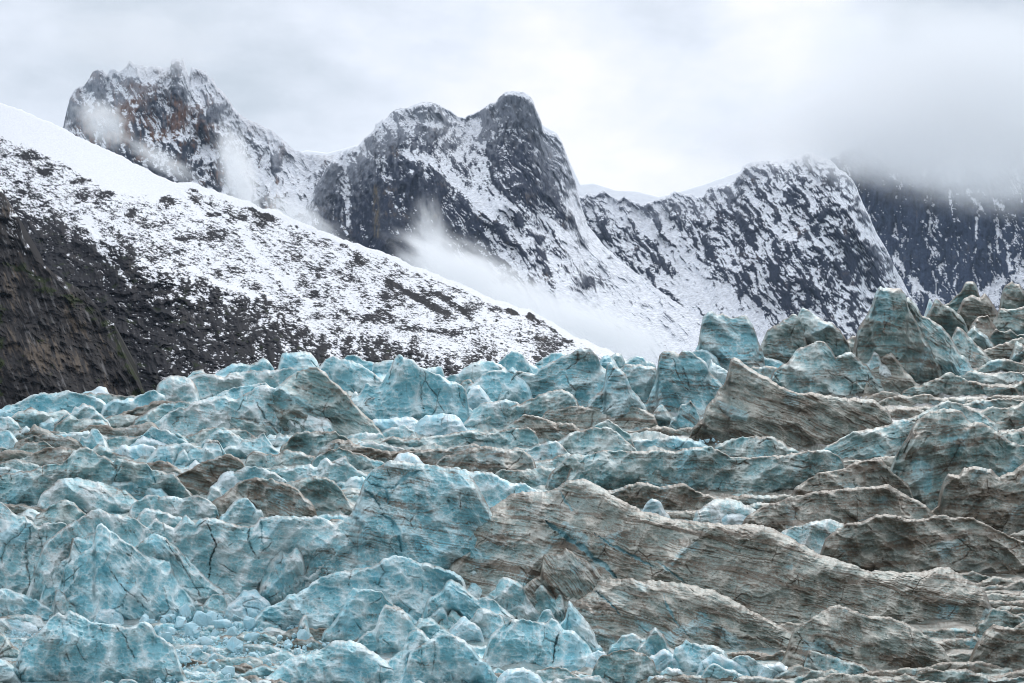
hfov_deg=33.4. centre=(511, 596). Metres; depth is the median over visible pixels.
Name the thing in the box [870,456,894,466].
ice ridge
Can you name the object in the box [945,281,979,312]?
serac
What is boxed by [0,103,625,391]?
hillside
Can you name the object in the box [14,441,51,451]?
ice ridge
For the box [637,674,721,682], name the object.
ice ridge
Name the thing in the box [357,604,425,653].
serac
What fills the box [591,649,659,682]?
ice ridge
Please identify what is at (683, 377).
serac
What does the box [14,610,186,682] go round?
ice wall
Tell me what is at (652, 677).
ice block
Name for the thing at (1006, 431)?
ice ridge
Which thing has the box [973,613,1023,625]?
ice ridge
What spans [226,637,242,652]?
ice chunk
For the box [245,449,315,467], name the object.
ice ridge
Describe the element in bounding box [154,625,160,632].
ice chunk
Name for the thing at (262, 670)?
ice ridge
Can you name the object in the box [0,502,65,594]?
ice wall
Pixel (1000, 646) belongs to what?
serac
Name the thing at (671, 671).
ice block
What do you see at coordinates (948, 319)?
serac
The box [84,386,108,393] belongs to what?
ice block
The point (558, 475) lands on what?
ice ridge
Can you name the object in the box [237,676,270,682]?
ice ridge
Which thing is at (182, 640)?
ice ridge
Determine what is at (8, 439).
serac
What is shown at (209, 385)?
ice ridge
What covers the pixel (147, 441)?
ice ridge
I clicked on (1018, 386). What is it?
ice ridge
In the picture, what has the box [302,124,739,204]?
mountain
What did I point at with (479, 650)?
ice ridge
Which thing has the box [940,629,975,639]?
ice ridge
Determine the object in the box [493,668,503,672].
ice ridge
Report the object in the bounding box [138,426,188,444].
ice ridge
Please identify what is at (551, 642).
ice block
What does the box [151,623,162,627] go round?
ice ridge
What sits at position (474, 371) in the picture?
ice ridge
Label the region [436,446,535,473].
ice ridge
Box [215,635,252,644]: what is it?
ice ridge
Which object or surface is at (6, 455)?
ice ridge
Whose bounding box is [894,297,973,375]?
ice ridge
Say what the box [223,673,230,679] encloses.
ice chunk
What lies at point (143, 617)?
ice chunk
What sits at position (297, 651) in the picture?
ice chunk
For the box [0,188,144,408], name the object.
cliff
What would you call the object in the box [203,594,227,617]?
ice block
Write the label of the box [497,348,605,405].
serac
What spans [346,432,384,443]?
ice ridge
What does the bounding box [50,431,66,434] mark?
ice ridge
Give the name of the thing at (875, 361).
ice block
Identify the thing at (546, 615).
serac
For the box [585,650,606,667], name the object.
ice block
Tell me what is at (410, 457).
ice block
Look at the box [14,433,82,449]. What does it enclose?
ice ridge
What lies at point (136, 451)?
ice ridge
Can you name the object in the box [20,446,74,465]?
ice ridge
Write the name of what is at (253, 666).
ice ridge
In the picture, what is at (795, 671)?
ice ridge
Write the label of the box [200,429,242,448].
ice ridge
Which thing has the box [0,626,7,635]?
ice ridge
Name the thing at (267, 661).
ice chunk
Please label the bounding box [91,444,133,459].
ice ridge
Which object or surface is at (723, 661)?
ice block
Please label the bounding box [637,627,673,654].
serac
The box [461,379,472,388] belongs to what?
ice block
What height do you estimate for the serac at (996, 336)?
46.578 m
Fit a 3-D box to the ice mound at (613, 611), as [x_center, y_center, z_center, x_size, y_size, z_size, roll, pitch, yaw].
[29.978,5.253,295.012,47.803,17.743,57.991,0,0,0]
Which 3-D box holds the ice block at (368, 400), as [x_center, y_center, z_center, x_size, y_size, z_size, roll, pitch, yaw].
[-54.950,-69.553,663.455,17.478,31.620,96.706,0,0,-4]
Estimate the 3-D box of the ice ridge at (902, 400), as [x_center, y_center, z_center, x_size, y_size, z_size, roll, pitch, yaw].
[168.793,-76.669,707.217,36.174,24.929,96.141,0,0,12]
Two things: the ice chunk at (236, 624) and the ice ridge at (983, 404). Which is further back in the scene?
the ice ridge at (983, 404)
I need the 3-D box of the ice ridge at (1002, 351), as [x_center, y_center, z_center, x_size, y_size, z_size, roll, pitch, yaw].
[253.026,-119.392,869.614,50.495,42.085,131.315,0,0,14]
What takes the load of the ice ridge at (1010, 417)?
on the glacier
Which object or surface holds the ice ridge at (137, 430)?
on the glacier
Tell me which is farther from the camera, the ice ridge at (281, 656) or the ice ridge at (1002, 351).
the ice ridge at (1002, 351)
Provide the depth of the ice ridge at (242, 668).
273.17 m
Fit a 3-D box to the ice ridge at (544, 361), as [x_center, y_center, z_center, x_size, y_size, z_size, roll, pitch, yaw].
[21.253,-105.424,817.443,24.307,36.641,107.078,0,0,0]
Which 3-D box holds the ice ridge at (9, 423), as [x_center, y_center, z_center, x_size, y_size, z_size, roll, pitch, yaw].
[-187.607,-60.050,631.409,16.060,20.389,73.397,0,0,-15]
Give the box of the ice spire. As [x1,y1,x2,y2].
[294,615,314,652]
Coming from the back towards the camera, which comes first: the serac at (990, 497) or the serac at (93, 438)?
the serac at (93, 438)
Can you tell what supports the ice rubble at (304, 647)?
on the glacier
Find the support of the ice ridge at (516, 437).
on the glacier
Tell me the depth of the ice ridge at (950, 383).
782.76 m
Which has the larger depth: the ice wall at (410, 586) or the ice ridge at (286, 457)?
the ice ridge at (286, 457)
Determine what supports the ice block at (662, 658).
on the glacier
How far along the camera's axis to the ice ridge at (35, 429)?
630.15 m
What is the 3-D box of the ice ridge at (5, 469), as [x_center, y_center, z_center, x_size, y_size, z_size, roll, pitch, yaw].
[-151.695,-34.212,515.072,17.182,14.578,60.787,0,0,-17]
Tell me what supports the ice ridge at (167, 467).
on the glacier
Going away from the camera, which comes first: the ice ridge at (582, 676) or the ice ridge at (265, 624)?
the ice ridge at (582, 676)
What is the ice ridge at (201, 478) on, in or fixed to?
on the glacier
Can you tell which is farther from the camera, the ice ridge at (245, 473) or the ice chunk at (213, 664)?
the ice ridge at (245, 473)
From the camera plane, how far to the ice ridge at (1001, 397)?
741.10 m
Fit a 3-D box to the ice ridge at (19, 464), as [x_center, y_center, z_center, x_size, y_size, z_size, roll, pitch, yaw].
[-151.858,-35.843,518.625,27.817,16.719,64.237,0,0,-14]
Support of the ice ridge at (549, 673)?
on the glacier
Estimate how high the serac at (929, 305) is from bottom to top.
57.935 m
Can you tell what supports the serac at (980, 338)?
on the glacier
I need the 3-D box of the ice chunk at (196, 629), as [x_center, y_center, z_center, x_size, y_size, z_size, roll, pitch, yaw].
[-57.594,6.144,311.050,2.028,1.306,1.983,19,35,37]
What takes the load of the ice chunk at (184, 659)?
on the ice rubble at (304, 647)
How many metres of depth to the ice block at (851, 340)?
929.76 m
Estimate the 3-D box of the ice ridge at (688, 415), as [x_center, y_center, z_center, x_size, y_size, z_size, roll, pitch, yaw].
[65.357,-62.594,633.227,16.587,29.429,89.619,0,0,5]
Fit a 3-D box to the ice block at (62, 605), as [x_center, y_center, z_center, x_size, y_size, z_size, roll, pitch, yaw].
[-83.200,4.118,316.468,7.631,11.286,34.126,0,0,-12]
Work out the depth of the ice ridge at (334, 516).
444.68 m
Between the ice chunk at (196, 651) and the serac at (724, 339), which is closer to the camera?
the ice chunk at (196, 651)
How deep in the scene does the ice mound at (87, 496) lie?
464.51 m
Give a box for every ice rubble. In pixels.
[2,630,31,649]
[146,616,329,682]
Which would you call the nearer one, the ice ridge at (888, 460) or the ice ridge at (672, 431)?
the ice ridge at (888, 460)
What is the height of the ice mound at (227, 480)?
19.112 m
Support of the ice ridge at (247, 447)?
on the glacier
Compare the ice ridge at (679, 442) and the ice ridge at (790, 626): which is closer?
the ice ridge at (790, 626)
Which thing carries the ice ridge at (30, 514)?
on the glacier
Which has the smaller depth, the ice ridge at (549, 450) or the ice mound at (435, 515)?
the ice mound at (435, 515)
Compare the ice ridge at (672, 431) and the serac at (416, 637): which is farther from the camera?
the ice ridge at (672, 431)
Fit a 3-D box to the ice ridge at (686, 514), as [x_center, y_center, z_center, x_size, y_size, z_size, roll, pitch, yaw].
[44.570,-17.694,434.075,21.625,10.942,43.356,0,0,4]
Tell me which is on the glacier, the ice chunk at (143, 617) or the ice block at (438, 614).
the ice block at (438, 614)
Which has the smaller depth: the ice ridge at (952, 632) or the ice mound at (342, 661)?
the ice mound at (342, 661)
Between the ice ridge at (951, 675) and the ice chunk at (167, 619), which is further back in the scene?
the ice chunk at (167, 619)
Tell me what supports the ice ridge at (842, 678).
on the glacier
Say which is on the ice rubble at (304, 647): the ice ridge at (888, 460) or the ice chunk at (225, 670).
the ice chunk at (225, 670)
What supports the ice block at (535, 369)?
on the glacier
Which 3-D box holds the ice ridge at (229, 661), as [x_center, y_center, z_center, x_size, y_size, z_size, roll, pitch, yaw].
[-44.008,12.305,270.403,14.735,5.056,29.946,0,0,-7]
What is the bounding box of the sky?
[0,0,1023,196]
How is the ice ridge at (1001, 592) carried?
on the glacier
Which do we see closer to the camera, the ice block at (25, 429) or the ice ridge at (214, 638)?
the ice ridge at (214, 638)
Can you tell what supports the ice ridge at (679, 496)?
on the glacier
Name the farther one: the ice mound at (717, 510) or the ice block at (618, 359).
the ice block at (618, 359)
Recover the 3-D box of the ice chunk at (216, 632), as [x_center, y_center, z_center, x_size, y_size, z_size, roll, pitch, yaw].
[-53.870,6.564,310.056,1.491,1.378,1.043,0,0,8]
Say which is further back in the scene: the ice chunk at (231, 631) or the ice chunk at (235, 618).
the ice chunk at (235, 618)
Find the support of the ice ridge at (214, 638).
on the glacier
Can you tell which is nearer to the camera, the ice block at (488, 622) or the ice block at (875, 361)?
the ice block at (488, 622)
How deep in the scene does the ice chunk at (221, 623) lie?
315.01 m
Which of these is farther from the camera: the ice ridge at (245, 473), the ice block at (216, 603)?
the ice ridge at (245, 473)
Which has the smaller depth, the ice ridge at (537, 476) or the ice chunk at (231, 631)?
the ice chunk at (231, 631)
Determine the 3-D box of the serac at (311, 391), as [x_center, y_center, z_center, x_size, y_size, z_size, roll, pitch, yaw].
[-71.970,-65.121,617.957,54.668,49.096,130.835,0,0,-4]
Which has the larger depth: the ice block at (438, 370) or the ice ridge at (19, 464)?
the ice block at (438, 370)
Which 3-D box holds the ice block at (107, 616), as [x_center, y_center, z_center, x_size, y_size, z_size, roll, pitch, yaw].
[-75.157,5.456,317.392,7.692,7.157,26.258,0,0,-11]
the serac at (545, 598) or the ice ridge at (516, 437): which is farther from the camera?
the ice ridge at (516, 437)
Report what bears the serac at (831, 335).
on the glacier
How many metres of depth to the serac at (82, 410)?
660.75 m
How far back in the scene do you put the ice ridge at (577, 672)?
273.29 m
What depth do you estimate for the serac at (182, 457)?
564.92 m
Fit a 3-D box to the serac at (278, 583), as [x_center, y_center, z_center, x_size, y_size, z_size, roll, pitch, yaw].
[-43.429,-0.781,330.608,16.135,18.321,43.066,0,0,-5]
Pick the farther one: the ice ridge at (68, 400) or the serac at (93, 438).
the ice ridge at (68, 400)
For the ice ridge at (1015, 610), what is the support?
on the glacier
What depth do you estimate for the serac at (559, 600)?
327.44 m
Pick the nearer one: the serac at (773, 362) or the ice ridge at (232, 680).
the ice ridge at (232, 680)
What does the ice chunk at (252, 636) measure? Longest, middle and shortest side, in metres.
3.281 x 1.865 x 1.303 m
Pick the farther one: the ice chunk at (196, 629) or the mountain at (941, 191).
the mountain at (941, 191)
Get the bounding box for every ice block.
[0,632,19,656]
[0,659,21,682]
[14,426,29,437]
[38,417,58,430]
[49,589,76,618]
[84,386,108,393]
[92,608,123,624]
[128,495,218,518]
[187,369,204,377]
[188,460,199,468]
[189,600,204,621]
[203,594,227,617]
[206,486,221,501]
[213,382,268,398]
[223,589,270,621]
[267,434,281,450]
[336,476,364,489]
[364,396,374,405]
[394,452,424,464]
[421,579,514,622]
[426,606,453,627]
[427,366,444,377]
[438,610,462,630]
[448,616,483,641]
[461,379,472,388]
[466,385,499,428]
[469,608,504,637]
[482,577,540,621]
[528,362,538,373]
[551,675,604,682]
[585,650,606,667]
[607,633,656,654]
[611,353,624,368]
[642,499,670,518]
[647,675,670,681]
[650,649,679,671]
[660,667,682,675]
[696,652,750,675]
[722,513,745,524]
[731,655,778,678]
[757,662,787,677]
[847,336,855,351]
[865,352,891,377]
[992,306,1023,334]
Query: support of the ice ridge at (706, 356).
on the glacier
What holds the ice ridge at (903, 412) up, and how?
on the glacier
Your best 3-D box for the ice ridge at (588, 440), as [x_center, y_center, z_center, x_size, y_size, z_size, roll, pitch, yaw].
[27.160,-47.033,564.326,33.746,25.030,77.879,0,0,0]
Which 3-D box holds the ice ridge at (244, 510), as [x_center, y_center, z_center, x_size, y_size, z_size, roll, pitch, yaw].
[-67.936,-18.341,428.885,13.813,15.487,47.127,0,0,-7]
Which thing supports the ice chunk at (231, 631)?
on the ice rubble at (304, 647)
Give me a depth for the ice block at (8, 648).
291.45 m
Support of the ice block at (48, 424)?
on the glacier
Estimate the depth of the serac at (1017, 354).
903.41 m
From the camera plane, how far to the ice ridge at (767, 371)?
842.73 m
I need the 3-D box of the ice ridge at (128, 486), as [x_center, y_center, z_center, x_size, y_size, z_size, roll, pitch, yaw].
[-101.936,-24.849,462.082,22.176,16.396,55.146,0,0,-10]
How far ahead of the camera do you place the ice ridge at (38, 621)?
316.85 m
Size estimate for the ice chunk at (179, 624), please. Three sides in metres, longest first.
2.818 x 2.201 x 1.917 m
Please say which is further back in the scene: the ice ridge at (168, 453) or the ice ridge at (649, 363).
the ice ridge at (649, 363)
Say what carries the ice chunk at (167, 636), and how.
on the ice rubble at (304, 647)
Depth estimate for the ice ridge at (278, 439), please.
610.27 m
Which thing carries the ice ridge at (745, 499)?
on the glacier
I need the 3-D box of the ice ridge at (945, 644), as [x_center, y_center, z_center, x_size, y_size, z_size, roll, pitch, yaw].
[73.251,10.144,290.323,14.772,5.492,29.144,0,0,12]
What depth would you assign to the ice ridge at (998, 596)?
346.28 m
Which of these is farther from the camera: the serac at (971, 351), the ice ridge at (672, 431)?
the serac at (971, 351)
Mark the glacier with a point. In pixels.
(922, 626)
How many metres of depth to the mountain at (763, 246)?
5287.16 m
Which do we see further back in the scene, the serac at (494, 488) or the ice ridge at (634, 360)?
the ice ridge at (634, 360)
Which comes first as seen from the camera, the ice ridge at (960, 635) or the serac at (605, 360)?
the ice ridge at (960, 635)
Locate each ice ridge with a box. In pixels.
[0,390,105,416]
[0,416,21,431]
[0,446,192,513]
[0,450,32,461]
[0,459,39,470]
[0,466,20,474]
[0,588,52,620]
[0,614,45,637]
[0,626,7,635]
[4,504,44,513]
[7,619,38,633]
[9,638,26,648]
[10,424,52,449]
[11,407,70,433]
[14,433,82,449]
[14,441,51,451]
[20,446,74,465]
[21,509,39,521]
[26,509,151,599]
[33,500,85,525]
[39,537,92,608]
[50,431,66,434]
[51,523,197,623]
[53,415,108,432]
[60,431,106,440]
[79,392,135,403]
[79,422,158,435]
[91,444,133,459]
[101,390,166,415]
[105,414,137,427]
[106,436,137,447]
[106,448,135,461]
[108,481,167,514]
[116,444,155,458]
[119,679,136,682]
[121,400,172,415]
[130,436,166,446]
[133,401,190,424]
[135,534,235,604]
[136,508,181,527]
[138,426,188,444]
[147,442,196,466]
[147,461,180,473]
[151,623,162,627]
[154,385,336,446]
[156,623,210,640]
[170,468,192,475]
[172,419,181,428]
[173,638,186,642]
[175,644,231,654]
[177,454,244,494]
[178,679,215,682]
[181,659,206,667]
[182,427,256,446]
[183,670,209,675]
[187,671,239,680]
[188,636,224,647]
[189,365,328,399]
[190,651,225,662]
[194,656,274,668]
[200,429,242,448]
[201,625,242,636]
[212,477,316,518]
[214,678,250,682]
[215,358,273,376]
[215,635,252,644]
[217,617,279,636]
[219,498,263,523]
[220,466,286,494]
[223,644,301,654]
[224,433,279,456]
[224,661,279,667]
[228,417,277,435]
[233,663,252,673]
[233,664,277,678]
[236,631,283,656]
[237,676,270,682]
[243,675,288,682]
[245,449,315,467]
[259,651,294,665]
[262,627,285,635]
[264,466,291,473]
[267,435,292,446]
[272,627,358,645]
[279,637,322,650]
[280,431,347,455]
[286,476,353,514]
[311,447,384,469]
[318,356,382,392]
[318,439,478,469]
[318,513,347,519]
[342,489,359,495]
[344,355,382,379]
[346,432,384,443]
[346,494,358,500]
[354,441,404,451]
[372,360,392,379]
[373,416,417,431]
[381,427,539,447]
[382,425,415,437]
[398,448,419,451]
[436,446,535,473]
[446,361,507,383]
[463,367,532,423]
[464,399,518,429]
[469,644,485,657]
[474,389,578,448]
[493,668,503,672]
[495,466,552,489]
[502,414,580,447]
[512,447,530,451]
[515,548,601,618]
[527,441,567,469]
[535,352,566,369]
[535,453,570,468]
[535,666,576,681]
[542,406,657,429]
[545,454,664,489]
[557,427,636,454]
[560,601,602,651]
[563,674,612,682]
[566,446,844,495]
[571,670,590,674]
[591,419,634,447]
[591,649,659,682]
[608,482,716,509]
[624,356,646,365]
[626,425,691,435]
[633,436,707,449]
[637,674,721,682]
[646,361,656,369]
[666,510,695,520]
[669,401,700,429]
[693,349,720,368]
[709,360,727,384]
[715,435,798,457]
[719,675,794,682]
[725,494,790,504]
[726,651,778,659]
[742,484,936,532]
[749,502,769,509]
[751,366,776,378]
[751,650,785,676]
[771,341,885,396]
[773,664,816,678]
[779,622,800,632]
[781,605,951,667]
[791,459,913,498]
[792,669,838,682]
[802,673,886,682]
[820,514,1023,574]
[821,400,998,458]
[843,460,890,468]
[859,667,924,676]
[866,391,904,400]
[866,673,945,682]
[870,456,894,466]
[878,394,944,407]
[888,408,923,417]
[890,406,929,419]
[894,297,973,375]
[901,372,1018,407]
[914,667,1023,682]
[922,628,981,640]
[923,666,1013,675]
[926,652,971,666]
[930,661,1002,673]
[935,639,969,652]
[940,396,984,403]
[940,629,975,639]
[946,370,1023,397]
[955,636,978,648]
[959,571,989,582]
[963,398,1022,409]
[965,395,1023,403]
[967,600,1023,623]
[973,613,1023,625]
[975,608,1023,636]
[976,358,1023,372]
[976,576,1017,586]
[981,401,1023,429]
[981,580,1023,590]
[984,337,1023,359]
[985,590,1023,595]
[987,593,1023,614]
[993,669,1023,677]
[996,606,1023,614]
[999,427,1023,434]
[1009,378,1023,395]
[1010,530,1023,540]
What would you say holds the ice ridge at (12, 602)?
on the glacier
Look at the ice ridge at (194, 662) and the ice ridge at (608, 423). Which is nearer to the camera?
the ice ridge at (194, 662)
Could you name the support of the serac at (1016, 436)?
on the glacier
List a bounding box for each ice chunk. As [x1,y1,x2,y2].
[139,614,148,621]
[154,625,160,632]
[158,632,172,642]
[159,614,173,621]
[167,614,175,621]
[167,627,175,634]
[174,620,186,629]
[176,616,186,620]
[178,655,191,663]
[179,603,190,619]
[185,622,199,637]
[191,647,202,655]
[192,611,207,626]
[192,626,201,634]
[197,636,212,645]
[206,611,216,624]
[207,659,218,669]
[210,653,217,659]
[211,629,219,635]
[212,619,231,627]
[221,666,234,678]
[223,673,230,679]
[225,627,237,636]
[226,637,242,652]
[231,614,241,620]
[233,621,238,627]
[233,643,242,652]
[243,615,255,629]
[244,632,259,641]
[247,608,257,617]
[248,652,258,657]
[263,659,271,665]
[283,642,291,649]
[294,648,300,654]
[297,629,308,639]
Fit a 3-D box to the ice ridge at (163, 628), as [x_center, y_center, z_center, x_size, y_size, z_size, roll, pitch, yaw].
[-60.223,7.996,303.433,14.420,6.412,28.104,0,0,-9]
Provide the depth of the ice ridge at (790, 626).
314.20 m
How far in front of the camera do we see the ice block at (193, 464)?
558.14 m
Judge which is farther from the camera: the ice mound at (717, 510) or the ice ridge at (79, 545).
the ice mound at (717, 510)
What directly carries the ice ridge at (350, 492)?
on the glacier
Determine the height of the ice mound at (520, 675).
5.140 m
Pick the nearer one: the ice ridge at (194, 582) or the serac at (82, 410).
the ice ridge at (194, 582)
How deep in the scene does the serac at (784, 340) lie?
907.01 m
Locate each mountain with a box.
[63,57,335,226]
[300,91,701,367]
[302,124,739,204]
[579,152,914,344]
[830,101,1023,315]
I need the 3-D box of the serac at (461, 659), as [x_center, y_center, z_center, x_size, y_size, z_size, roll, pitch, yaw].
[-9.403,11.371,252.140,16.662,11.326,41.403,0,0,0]
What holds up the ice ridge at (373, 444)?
on the glacier
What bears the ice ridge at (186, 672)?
on the glacier
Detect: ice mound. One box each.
[37,477,137,512]
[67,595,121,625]
[156,375,199,402]
[209,471,241,490]
[265,640,394,682]
[277,351,319,369]
[300,460,491,590]
[411,413,466,446]
[448,478,992,623]
[496,667,542,682]
[564,577,791,672]
[693,498,755,523]
[781,519,844,553]
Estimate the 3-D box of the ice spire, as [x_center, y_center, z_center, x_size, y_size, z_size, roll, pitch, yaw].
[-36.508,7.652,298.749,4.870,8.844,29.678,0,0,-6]
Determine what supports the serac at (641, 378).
on the glacier
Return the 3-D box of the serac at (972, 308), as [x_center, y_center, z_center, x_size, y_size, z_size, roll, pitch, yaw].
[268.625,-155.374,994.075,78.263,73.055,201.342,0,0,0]
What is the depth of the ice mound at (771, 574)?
336.33 m
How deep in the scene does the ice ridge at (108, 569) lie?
329.06 m
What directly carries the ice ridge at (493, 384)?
on the glacier
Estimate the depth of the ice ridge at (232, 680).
258.27 m
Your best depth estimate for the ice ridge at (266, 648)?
295.82 m
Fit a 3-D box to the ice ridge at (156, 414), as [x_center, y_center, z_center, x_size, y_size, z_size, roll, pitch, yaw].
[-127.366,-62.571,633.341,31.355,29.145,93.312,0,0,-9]
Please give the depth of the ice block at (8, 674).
265.50 m
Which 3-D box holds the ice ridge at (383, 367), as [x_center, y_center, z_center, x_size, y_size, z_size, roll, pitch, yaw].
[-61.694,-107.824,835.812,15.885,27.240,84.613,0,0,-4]
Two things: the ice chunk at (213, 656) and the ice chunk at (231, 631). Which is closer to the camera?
the ice chunk at (213, 656)
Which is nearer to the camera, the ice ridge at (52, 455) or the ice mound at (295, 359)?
the ice ridge at (52, 455)
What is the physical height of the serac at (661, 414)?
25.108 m
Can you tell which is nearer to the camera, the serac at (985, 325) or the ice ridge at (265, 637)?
the ice ridge at (265, 637)
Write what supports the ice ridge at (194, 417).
on the glacier
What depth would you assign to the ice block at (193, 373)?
812.05 m
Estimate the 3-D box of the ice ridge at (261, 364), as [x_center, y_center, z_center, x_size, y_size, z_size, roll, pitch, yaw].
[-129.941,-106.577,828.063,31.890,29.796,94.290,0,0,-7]
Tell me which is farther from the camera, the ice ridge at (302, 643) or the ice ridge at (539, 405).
the ice ridge at (539, 405)
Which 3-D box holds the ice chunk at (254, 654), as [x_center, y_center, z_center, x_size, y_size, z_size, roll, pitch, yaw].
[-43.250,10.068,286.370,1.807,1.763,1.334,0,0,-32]
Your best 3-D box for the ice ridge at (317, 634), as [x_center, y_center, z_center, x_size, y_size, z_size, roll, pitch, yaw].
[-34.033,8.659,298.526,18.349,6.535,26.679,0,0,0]
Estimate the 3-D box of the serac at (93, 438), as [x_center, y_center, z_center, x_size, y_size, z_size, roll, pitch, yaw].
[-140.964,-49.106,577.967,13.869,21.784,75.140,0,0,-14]
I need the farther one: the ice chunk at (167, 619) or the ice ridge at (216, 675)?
the ice chunk at (167, 619)
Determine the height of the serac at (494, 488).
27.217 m
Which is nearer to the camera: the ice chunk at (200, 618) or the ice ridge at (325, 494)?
the ice chunk at (200, 618)
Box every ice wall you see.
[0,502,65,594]
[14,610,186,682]
[145,515,352,597]
[249,555,466,630]
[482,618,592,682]
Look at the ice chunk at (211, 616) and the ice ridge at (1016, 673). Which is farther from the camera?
the ice chunk at (211, 616)
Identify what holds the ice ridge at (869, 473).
on the glacier
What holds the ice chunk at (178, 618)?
on the ice rubble at (304, 647)
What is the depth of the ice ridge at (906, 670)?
274.29 m
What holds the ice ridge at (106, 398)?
on the glacier
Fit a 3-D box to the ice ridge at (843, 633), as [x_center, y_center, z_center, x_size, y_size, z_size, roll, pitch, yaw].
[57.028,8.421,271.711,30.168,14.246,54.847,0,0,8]
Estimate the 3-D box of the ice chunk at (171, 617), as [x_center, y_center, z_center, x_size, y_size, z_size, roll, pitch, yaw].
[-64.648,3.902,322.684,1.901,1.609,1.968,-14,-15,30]
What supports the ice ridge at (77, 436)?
on the glacier
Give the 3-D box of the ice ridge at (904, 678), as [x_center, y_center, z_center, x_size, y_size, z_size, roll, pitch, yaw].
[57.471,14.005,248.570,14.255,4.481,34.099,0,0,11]
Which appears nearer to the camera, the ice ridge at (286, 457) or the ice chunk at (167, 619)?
the ice chunk at (167, 619)
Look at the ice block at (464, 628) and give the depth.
305.43 m
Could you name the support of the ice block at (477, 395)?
on the glacier
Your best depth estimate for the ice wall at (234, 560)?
342.33 m
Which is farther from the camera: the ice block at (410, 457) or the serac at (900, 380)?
the serac at (900, 380)
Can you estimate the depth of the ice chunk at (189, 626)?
310.94 m
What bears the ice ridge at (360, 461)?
on the glacier
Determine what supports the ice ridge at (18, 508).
on the glacier
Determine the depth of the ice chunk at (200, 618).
318.34 m
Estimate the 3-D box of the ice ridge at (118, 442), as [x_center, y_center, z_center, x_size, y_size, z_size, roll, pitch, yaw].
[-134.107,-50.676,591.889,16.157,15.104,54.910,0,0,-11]
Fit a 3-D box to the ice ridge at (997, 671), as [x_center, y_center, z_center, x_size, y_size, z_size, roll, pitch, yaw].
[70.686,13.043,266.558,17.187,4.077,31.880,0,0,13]
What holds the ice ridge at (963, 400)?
on the glacier
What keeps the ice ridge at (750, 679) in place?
on the glacier
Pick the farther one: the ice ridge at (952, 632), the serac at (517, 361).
the serac at (517, 361)
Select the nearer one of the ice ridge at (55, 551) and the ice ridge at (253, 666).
the ice ridge at (253, 666)
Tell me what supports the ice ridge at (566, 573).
on the glacier
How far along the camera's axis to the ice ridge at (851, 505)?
422.91 m
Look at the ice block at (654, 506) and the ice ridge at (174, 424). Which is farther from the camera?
the ice ridge at (174, 424)
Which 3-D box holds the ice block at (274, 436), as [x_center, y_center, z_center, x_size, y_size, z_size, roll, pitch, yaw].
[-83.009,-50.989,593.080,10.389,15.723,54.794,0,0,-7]
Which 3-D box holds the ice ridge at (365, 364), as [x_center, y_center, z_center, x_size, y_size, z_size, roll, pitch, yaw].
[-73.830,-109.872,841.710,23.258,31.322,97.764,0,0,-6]
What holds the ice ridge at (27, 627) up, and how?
on the glacier
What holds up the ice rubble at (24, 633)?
on the glacier
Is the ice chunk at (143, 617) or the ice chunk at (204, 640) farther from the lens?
the ice chunk at (143, 617)
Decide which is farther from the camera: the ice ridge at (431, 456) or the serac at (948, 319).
the serac at (948, 319)
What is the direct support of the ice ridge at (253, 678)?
on the glacier
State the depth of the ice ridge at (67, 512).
434.61 m
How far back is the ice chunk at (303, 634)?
304.04 m
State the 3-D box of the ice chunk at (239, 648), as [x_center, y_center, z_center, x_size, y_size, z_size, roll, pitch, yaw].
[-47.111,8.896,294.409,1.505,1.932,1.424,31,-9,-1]
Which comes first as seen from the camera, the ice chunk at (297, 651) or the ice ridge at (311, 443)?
the ice chunk at (297, 651)
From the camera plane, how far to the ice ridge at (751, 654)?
290.07 m
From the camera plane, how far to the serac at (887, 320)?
828.25 m
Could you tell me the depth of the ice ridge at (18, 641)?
302.96 m
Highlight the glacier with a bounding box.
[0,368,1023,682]
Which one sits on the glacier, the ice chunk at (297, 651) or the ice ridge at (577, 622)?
the ice ridge at (577, 622)
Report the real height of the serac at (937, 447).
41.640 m
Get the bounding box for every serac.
[0,430,17,448]
[53,403,110,429]
[79,429,109,448]
[173,449,190,465]
[182,439,225,468]
[252,367,381,443]
[258,548,304,605]
[277,456,366,482]
[321,588,417,641]
[352,354,474,429]
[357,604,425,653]
[382,628,453,682]
[406,634,497,682]
[415,618,454,638]
[462,469,537,508]
[467,583,481,597]
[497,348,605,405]
[498,351,533,373]
[535,585,563,622]
[536,609,559,623]
[551,593,564,618]
[587,362,652,418]
[600,355,618,368]
[620,364,656,403]
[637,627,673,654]
[644,350,722,418]
[652,404,674,425]
[666,640,729,672]
[689,357,892,445]
[696,311,764,369]
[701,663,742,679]
[760,314,807,363]
[764,357,783,367]
[798,308,850,356]
[804,650,872,674]
[852,286,942,382]
[859,353,919,398]
[890,408,1023,509]
[924,299,932,316]
[926,299,967,337]
[932,463,1023,535]
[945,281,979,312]
[952,327,991,370]
[957,294,997,329]
[966,326,994,349]
[968,315,995,337]
[969,622,1023,667]
[989,329,1023,345]
[999,281,1023,308]
[1003,428,1023,444]
[1009,341,1023,362]
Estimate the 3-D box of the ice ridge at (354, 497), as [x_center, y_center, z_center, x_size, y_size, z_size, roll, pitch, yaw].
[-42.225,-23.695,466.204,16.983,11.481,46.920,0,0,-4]
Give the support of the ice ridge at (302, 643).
on the glacier
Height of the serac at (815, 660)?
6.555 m
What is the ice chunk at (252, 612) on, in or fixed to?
on the ice rubble at (304, 647)
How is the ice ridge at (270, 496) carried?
on the glacier
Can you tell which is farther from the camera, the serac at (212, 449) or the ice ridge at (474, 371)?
the ice ridge at (474, 371)
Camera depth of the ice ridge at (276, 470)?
535.54 m

